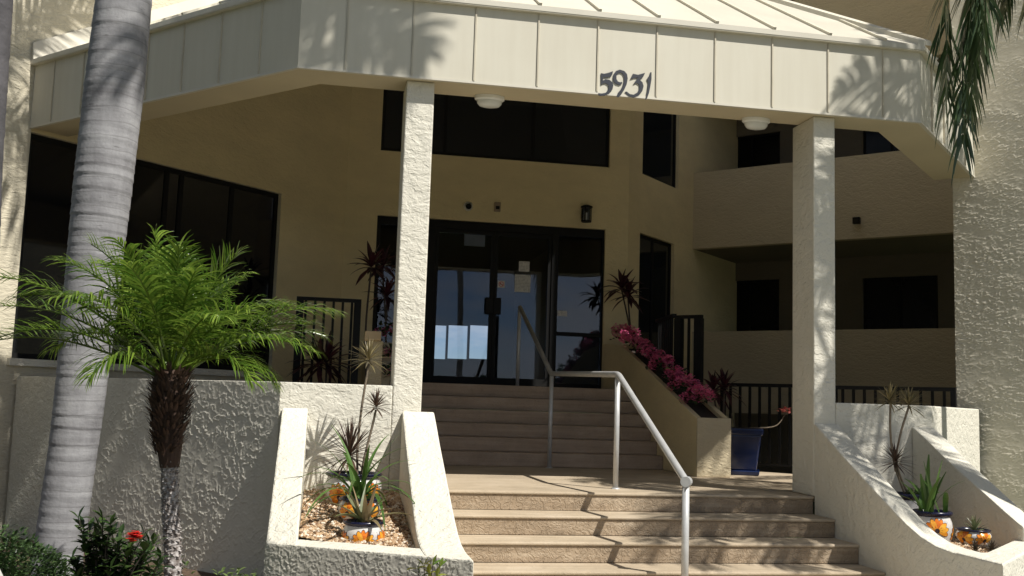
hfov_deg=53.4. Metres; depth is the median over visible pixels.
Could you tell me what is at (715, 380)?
cordyline
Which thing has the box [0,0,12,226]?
palm tree
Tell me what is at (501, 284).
no smoking sign
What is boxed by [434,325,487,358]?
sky
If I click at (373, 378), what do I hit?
garden post
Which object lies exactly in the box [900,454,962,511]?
potted plant
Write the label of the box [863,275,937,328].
window
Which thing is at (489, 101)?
ceiling light
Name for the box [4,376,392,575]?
terrace wall
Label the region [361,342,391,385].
flower planter
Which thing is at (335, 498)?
painted pot
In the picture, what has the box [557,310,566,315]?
paper notice
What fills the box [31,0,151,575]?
palm tree
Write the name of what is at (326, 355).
cordyline
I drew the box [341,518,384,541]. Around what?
painted pot
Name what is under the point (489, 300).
door
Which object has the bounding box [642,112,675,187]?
window
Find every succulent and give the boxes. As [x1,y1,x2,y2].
[965,540,985,552]
[983,539,1000,551]
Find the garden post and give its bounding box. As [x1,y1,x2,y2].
[365,331,382,384]
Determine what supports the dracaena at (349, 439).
in the painted pot at (335, 498)
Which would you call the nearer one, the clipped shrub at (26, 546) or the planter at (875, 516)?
the clipped shrub at (26, 546)
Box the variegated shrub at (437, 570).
[407,555,446,575]
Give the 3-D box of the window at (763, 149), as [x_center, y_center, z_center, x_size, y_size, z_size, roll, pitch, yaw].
[4.747,-2.119,20.145,1.193,1.820,0.050,-3,-8,34]
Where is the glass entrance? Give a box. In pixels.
[372,216,604,388]
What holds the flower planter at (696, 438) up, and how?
on the porch landing
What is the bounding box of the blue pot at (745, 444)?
[731,427,763,475]
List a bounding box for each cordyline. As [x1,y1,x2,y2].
[285,330,357,383]
[349,241,395,375]
[365,245,395,341]
[596,269,650,346]
[699,368,746,413]
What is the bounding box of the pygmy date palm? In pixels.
[0,224,349,575]
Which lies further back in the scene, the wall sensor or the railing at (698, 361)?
the wall sensor
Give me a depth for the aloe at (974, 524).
8.27 m
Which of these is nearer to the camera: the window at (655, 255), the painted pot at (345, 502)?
the painted pot at (345, 502)
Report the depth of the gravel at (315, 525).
7.73 m
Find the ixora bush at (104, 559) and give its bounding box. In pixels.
[61,506,172,575]
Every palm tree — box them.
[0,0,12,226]
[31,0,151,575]
[922,0,1023,184]
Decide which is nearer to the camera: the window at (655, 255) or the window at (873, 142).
the window at (655, 255)
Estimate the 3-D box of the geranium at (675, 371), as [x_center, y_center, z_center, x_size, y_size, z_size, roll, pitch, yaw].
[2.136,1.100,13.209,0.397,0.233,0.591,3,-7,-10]
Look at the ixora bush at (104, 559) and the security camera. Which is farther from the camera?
the security camera
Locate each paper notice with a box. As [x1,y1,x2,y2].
[514,274,530,292]
[519,261,529,271]
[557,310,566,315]
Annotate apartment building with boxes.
[0,0,1023,535]
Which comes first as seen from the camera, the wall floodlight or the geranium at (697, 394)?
the geranium at (697, 394)
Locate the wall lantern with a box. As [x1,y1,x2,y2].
[581,205,592,222]
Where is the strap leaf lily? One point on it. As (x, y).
(357, 485)
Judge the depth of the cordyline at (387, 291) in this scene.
14.27 m
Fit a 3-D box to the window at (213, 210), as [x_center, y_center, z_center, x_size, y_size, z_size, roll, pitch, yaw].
[-4.465,-0.285,12.915,0.050,2.546,3.757,-3,-8,34]
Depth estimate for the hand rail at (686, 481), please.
9.75 m
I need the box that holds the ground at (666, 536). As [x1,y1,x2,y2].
[0,408,814,563]
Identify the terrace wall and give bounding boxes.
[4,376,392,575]
[835,403,979,491]
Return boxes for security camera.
[463,201,472,210]
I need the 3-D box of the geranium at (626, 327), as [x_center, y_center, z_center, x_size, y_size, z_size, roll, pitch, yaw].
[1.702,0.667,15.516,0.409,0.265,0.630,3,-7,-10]
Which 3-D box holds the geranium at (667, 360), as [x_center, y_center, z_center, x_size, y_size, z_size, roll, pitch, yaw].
[2.054,1.010,13.689,0.444,0.248,0.586,5,-7,-25]
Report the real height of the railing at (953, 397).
1.132 m
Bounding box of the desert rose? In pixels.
[731,407,790,428]
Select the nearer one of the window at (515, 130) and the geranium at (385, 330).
the geranium at (385, 330)
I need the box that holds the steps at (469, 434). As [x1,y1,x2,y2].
[390,382,662,469]
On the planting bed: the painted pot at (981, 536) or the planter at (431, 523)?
the planter at (431, 523)
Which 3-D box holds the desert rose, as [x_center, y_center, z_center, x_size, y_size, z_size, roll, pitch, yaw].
[3.095,1.605,12.680,0.790,0.307,0.186,3,-7,-10]
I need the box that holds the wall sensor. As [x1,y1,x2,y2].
[494,202,500,211]
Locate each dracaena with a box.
[308,338,395,478]
[873,381,925,493]
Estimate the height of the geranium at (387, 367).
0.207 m
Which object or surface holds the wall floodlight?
attached to the apartment building
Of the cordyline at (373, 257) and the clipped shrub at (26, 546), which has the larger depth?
the cordyline at (373, 257)
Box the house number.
[598,70,651,99]
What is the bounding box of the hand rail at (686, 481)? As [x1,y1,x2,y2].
[516,305,692,575]
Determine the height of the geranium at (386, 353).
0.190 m
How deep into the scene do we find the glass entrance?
15.97 m
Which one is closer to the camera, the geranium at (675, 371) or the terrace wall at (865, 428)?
the terrace wall at (865, 428)
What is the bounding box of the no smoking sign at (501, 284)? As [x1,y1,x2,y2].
[498,281,504,287]
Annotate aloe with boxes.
[324,481,411,531]
[960,515,985,530]
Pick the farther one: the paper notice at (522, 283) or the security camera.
the paper notice at (522, 283)
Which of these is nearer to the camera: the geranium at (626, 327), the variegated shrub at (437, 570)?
the variegated shrub at (437, 570)
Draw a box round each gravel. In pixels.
[299,488,414,547]
[950,535,989,552]
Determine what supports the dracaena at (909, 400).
in the painted pot at (911, 504)
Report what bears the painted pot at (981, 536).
on the gravel at (955, 540)
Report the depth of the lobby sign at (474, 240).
17.97 m
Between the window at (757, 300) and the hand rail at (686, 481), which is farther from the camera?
the window at (757, 300)
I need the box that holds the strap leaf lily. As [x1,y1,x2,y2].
[295,425,414,527]
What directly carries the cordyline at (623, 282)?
in the flower planter at (696, 438)
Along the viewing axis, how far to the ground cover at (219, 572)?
6.83 m
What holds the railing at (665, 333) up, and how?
attached to the flower planter at (696, 438)
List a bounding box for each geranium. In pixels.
[373,321,392,335]
[381,362,390,375]
[382,343,391,356]
[609,323,635,339]
[618,328,648,343]
[628,336,653,353]
[635,344,665,361]
[645,354,680,370]
[661,365,688,381]
[666,373,702,391]
[679,384,720,404]
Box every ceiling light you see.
[474,94,504,107]
[742,117,769,129]
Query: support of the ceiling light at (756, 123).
attached to the entrance canopy
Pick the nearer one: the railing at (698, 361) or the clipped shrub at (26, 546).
the clipped shrub at (26, 546)
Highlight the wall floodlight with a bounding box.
[852,217,860,223]
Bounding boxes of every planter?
[263,408,473,575]
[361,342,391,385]
[603,344,730,477]
[815,424,1023,575]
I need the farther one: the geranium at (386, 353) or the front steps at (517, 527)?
the geranium at (386, 353)
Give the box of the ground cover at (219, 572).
[2,534,257,575]
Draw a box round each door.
[430,228,494,384]
[490,232,551,386]
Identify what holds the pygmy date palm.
on the planting bed
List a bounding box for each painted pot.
[324,470,381,504]
[338,496,381,519]
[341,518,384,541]
[896,491,918,508]
[912,508,953,541]
[955,527,991,544]
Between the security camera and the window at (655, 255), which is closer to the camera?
the security camera
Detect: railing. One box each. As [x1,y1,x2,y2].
[292,296,361,383]
[655,314,676,367]
[673,315,703,392]
[720,383,792,466]
[835,386,956,407]
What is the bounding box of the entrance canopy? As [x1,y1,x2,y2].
[29,0,977,495]
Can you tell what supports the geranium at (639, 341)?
in the flower planter at (696, 438)
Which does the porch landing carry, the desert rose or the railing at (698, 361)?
the railing at (698, 361)
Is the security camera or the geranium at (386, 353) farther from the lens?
the security camera
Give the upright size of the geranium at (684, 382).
0.238 m
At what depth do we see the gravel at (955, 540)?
8.65 m
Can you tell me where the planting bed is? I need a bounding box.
[0,537,223,575]
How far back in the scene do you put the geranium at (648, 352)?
14.03 m
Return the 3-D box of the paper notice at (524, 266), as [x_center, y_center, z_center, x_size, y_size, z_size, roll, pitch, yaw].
[0.192,-0.341,16.114,0.172,0.162,0.003,3,-7,-10]
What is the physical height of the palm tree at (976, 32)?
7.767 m
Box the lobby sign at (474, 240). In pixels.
[464,234,484,246]
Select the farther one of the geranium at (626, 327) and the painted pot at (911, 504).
the geranium at (626, 327)
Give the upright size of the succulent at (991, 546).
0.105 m
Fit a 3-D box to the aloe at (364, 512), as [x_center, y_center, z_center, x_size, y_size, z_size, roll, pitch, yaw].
[-1.022,1.576,7.410,0.684,0.369,0.618,3,-7,-10]
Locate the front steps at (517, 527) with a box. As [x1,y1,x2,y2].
[448,486,885,575]
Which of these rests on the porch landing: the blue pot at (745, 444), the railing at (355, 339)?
the blue pot at (745, 444)
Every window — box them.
[11,133,278,371]
[381,89,609,166]
[638,234,670,347]
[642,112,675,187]
[737,279,778,330]
[738,132,779,167]
[863,131,899,154]
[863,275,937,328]
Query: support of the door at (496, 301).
in the glass entrance
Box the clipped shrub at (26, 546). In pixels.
[0,523,72,575]
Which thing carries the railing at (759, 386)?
on the porch landing
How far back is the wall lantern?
16.18 m
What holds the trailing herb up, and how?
in the painted pot at (911, 504)
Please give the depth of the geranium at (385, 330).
13.52 m
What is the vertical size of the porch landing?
0.099 m
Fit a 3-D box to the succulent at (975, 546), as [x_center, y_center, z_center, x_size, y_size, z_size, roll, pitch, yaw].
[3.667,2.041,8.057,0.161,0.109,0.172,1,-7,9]
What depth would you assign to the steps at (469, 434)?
13.33 m
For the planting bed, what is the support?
on the ground at (666, 536)
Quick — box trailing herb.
[907,486,920,493]
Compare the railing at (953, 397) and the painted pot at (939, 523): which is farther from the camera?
the railing at (953, 397)
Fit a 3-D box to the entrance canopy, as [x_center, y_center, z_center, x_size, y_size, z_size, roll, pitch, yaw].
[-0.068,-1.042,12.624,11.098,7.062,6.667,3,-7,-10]
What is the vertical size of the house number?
0.272 m
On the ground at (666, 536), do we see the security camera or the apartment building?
the apartment building
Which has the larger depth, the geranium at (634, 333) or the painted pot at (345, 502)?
the geranium at (634, 333)
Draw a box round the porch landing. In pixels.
[444,465,814,501]

